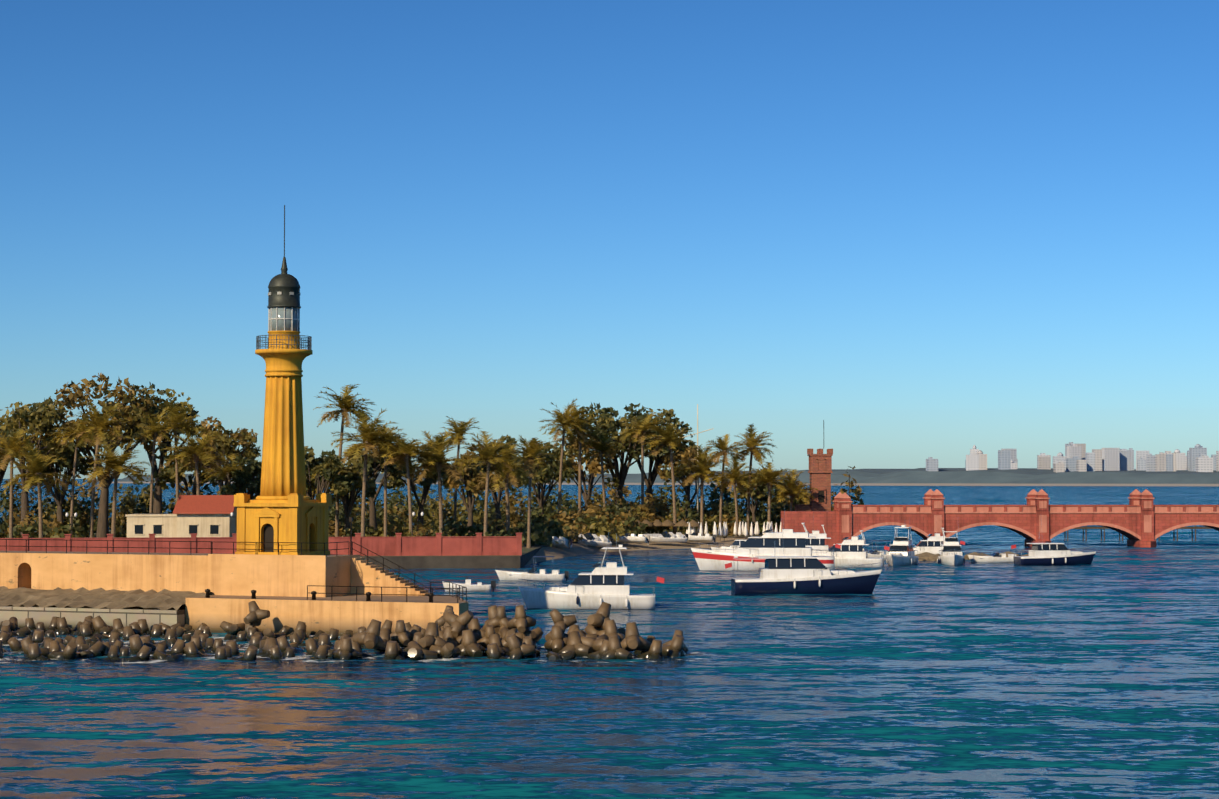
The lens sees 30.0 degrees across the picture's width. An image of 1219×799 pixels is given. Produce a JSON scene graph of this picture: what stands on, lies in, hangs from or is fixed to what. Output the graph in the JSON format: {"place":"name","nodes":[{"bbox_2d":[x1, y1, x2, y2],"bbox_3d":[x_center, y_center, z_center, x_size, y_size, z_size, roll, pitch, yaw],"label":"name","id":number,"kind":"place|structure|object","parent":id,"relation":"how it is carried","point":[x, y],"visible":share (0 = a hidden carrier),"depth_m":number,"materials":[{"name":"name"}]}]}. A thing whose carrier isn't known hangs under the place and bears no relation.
{"place":"outdoors","nodes":[
{"label":"outdoors","id":0,"kind":"place"},
{"bbox_2d":[36,528,778,568],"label":"land","id":1,"kind":"structure","parent":0,"point":[457,562],"depth_m":260.29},
{"bbox_2d":[125,495,236,537],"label":"white house","id":2,"kind":"structure","parent":1,"relation":"on","point":[205,515],"depth_m":280.33,"materials":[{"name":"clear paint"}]},
{"bbox_2d":[66,512,423,537],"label":"lamp posts","id":3,"kind":"object","parent":1,"relation":"on","point":[75,514],"visible":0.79,"depth_m":262.23,"materials":[{"name":"black metal"}]},
{"bbox_2d":[0,533,521,555],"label":"red wall","id":4,"kind":"structure","parent":1,"relation":"on","point":[478,544],"depth_m":261.27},
{"bbox_2d":[0,373,777,537],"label":"broadleaf","id":5,"kind":"object","parent":1,"relation":"on","point":[42,418],"visible":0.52,"depth_m":325.33,"materials":[{"name":"green plant"}]},
{"bbox_2d":[0,384,817,547],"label":"palms","id":6,"kind":"object","parent":1,"relation":"on","point":[506,468],"visible":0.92,"depth_m":296.32,"materials":[{"name":"green plant"}]},
{"bbox_2d":[330,526,511,536],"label":"hedge","id":7,"kind":"object","parent":1,"relation":"on","point":[409,534],"visible":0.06,"depth_m":267.10,"materials":[{"name":"green plant"}]},
{"bbox_2d":[0,466,864,546],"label":"shrubs","id":8,"kind":"object","parent":1,"relation":"on","point":[612,519],"visible":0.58,"depth_m":350.87,"materials":[{"name":"green plant"}]},
{"bbox_2d":[624,404,780,541],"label":"beach umbrellas","id":9,"kind":"object","parent":1,"relation":"on","point":[691,525],"visible":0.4,"depth_m":345.50,"materials":[{"name":"white canvas"},{"name":"wood"}]},
{"bbox_2d":[795,420,849,510],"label":"brick tower","id":10,"kind":"structure","parent":1,"relation":"on","point":[820,471],"depth_m":354.29,"materials":[{"name":"red brick"}]},
{"bbox_2d":[0,479,1218,798],"bbox_3d":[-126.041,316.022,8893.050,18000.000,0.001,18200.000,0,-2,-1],"label":"sea","id":11,"kind":"structure","parent":0,"point":[1098,677],"depth_m":107.01,"materials":[{"name":"liquid"}]},
{"bbox_2d":[0,551,467,635],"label":"stone platform","id":12,"kind":"structure","parent":11,"relation":"in","point":[278,583],"depth_m":155.85,"materials":[{"name":"beige stone"}]},
{"bbox_2d":[0,586,212,629],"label":"ledge","id":13,"kind":"object","parent":12,"relation":"attached to","point":[116,603],"visible":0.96,"depth_m":155.82,"materials":[{"name":"concrete"}]},
{"bbox_2d":[0,517,466,602],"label":"pier rails","id":14,"kind":"object","parent":12,"relation":"on","point":[314,593],"visible":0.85,"depth_m":155.62,"materials":[{"name":"brown metal"}]},
{"bbox_2d":[233,205,331,554],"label":"lighthouse","id":15,"kind":"object","parent":12,"relation":"on","point":[282,507],"visible":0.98,"depth_m":157.17,"materials":[{"name":"yellow paint"}]},
{"bbox_2d":[0,601,687,660],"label":"tetrapods","id":16,"kind":"object","parent":11,"relation":"in","point":[449,634],"visible":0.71,"depth_m":133.79,"materials":[{"name":"grey concrete"}]},
{"bbox_2d":[0,631,704,662],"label":"foam","id":17,"kind":"object","parent":11,"relation":"on","point":[300,656],"visible":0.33,"depth_m":130.31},
{"bbox_2d":[442,576,495,590],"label":"boat","id":18,"kind":"object","parent":11,"relation":"on","point":[479,586],"visible":0.65,"depth_m":208.29,"materials":[{"name":"white plastic"}]},
{"bbox_2d":[496,556,568,580],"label":"boat","id":19,"kind":"object","parent":11,"relation":"on","point":[543,575],"visible":0.88,"depth_m":229.16,"materials":[{"name":"white plastic"}]},
{"bbox_2d":[497,533,664,608],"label":"boat","id":20,"kind":"object","parent":11,"relation":"on","point":[596,587],"visible":0.98,"depth_m":179.92,"materials":[{"name":"white"}]},
{"bbox_2d":[711,518,747,549],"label":"boat","id":21,"kind":"object","parent":11,"relation":"on","point":[739,543],"visible":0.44,"depth_m":298.75,"materials":[{"name":"white"}]},
{"bbox_2d":[667,512,840,570],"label":"boat","id":22,"kind":"object","parent":11,"relation":"on","point":[768,543],"visible":0.83,"depth_m":253.01,"materials":[{"name":"white"}]},
{"bbox_2d":[725,518,903,593],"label":"boat","id":23,"kind":"object","parent":11,"relation":"on","point":[795,575],"visible":0.96,"depth_m":203.02,"materials":[{"name":"white and navy painted fiberglass"},{"name":"glass"},{"name":"steel"}]},
{"bbox_2d":[806,516,830,552],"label":"boat","id":24,"kind":"object","parent":11,"relation":"on","point":[818,542],"visible":0.15,"depth_m":281.14,"materials":[{"name":"white plastic"}]},
{"bbox_2d":[812,515,889,566],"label":"boat","id":25,"kind":"object","parent":11,"relation":"on","point":[851,551],"visible":0.62,"depth_m":264.14,"materials":[{"name":"white"}]},
{"bbox_2d":[868,540,888,559],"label":"boat","id":26,"kind":"object","parent":11,"relation":"on","point":[875,555],"visible":0.21,"depth_m":286.79,"materials":[{"name":"white"}]},
{"bbox_2d":[886,525,918,565],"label":"boat","id":27,"kind":"object","parent":11,"relation":"on","point":[901,552],"visible":0.94,"depth_m":269.60,"materials":[{"name":"white"}]},
{"bbox_2d":[885,528,964,554],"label":"boat","id":28,"kind":"object","parent":11,"relation":"on","point":[931,544],"visible":0.44,"depth_m":290.67,"materials":[{"name":"white"}]},
{"bbox_2d":[937,531,964,565],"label":"boat","id":29,"kind":"object","parent":11,"relation":"on","point":[951,553],"visible":0.96,"depth_m":271.60,"materials":[{"name":"white"}]},
{"bbox_2d":[915,551,1028,560],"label":"rocks","id":30,"kind":"object","parent":11,"relation":"in","point":[925,556],"visible":0.12,"depth_m":286.87,"materials":[{"name":"beige stone"}]},
{"bbox_2d":[968,553,1020,562],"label":"boat","id":31,"kind":"object","parent":11,"relation":"on","point":[1001,558],"visible":0.75,"depth_m":277.96,"materials":[{"name":"white"}]},
{"bbox_2d":[781,489,1218,547],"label":"bridge","id":32,"kind":"structure","parent":11,"relation":"in","point":[1140,520],"depth_m":339.96,"materials":[{"name":"red brick"}]},
{"bbox_2d":[1011,523,1109,564],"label":"boat","id":33,"kind":"object","parent":11,"relation":"on","point":[1042,553],"visible":0.9,"depth_m":270.74,"materials":[{"name":"blue"}]},
{"bbox_2d":[1064,525,1211,540],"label":"jetty","id":34,"kind":"object","parent":11,"relation":"in","point":[1104,528],"visible":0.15,"depth_m":372.45,"materials":[{"name":"brown wood"}]},
{"bbox_2d":[0,0,1218,478],"label":"sky","id":35,"kind":"structure","parent":0,"point":[918,230],"materials":[{"name":"blue"}]},
{"bbox_2d":[525,538,748,565],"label":"beach","id":36,"kind":"structure","parent":0,"point":[575,549],"depth_m":324.95,"materials":[{"name":"beige sand"}]},
{"bbox_2d":[532,536,572,548],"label":"boat","id":37,"kind":"object","parent":36,"relation":"on","point":[563,542],"visible":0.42,"depth_m":303.45,"materials":[{"name":"white"}]},
{"bbox_2d":[578,532,612,546],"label":"boat","id":38,"kind":"object","parent":36,"relation":"on","point":[596,540],"visible":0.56,"depth_m":320.70,"materials":[{"name":"white"}]},
{"bbox_2d":[605,533,649,544],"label":"boat","id":39,"kind":"object","parent":36,"relation":"on","point":[631,538],"visible":0.69,"depth_m":328.23,"materials":[{"name":"white"}]},
{"bbox_2d":[643,531,687,542],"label":"boat","id":40,"kind":"object","parent":36,"relation":"on","point":[665,536],"visible":0.96,"depth_m":334.53,"materials":[{"name":"white"}]},
{"bbox_2d":[687,532,715,541],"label":"boat","id":41,"kind":"object","parent":36,"relation":"on","point":[693,537],"visible":0.67,"depth_m":338.42,"materials":[{"name":"white"}]},
{"bbox_2d":[112,468,1218,485],"bbox_3d":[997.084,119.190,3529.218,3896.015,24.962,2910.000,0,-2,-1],"label":"shore","id":42,"kind":"structure","parent":0,"point":[960,477],"depth_m":2939.97,"materials":[{"name":"grey"}]},
{"bbox_2d":[926,442,1206,470],"bbox_3d":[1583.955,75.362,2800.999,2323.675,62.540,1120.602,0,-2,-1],"label":"buildings","id":43,"kind":"structure","parent":42,"relation":"on","point":[931,464],"depth_m":3128.76,"materials":[{"name":"white concrete"}]},
{"bbox_2d":[973,444,1175,472],"bbox_3d":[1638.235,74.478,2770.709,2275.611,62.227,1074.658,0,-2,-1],"label":"buildings","id":44,"kind":"structure","parent":42,"relation":"on","point":[1044,462],"depth_m":2985.88,"materials":[{"name":"grey concrete"}]},
{"bbox_2d":[1001,449,1154,470],"bbox_3d":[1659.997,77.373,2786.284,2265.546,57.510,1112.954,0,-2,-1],"label":"buildings","id":45,"kind":"structure","parent":42,"relation":"on","point":[1125,460],"depth_m":3080.22,"materials":[{"name":"grey concrete"}]},
{"bbox_2d":[965,444,1215,471],"bbox_3d":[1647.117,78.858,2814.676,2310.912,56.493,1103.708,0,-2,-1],"label":"buildings","id":46,"kind":"structure","parent":42,"relation":"on","point":[1004,459],"depth_m":3051.58,"materials":[{"name":"grey concrete"}]},
{"bbox_2d":[966,445,1218,471],"bbox_3d":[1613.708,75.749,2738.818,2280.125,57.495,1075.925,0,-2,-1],"label":"buildings","id":47,"kind":"structure","parent":42,"relation":"on","point":[1111,457],"depth_m":3130.21,"materials":[{"name":"grey concrete"}]}
]}

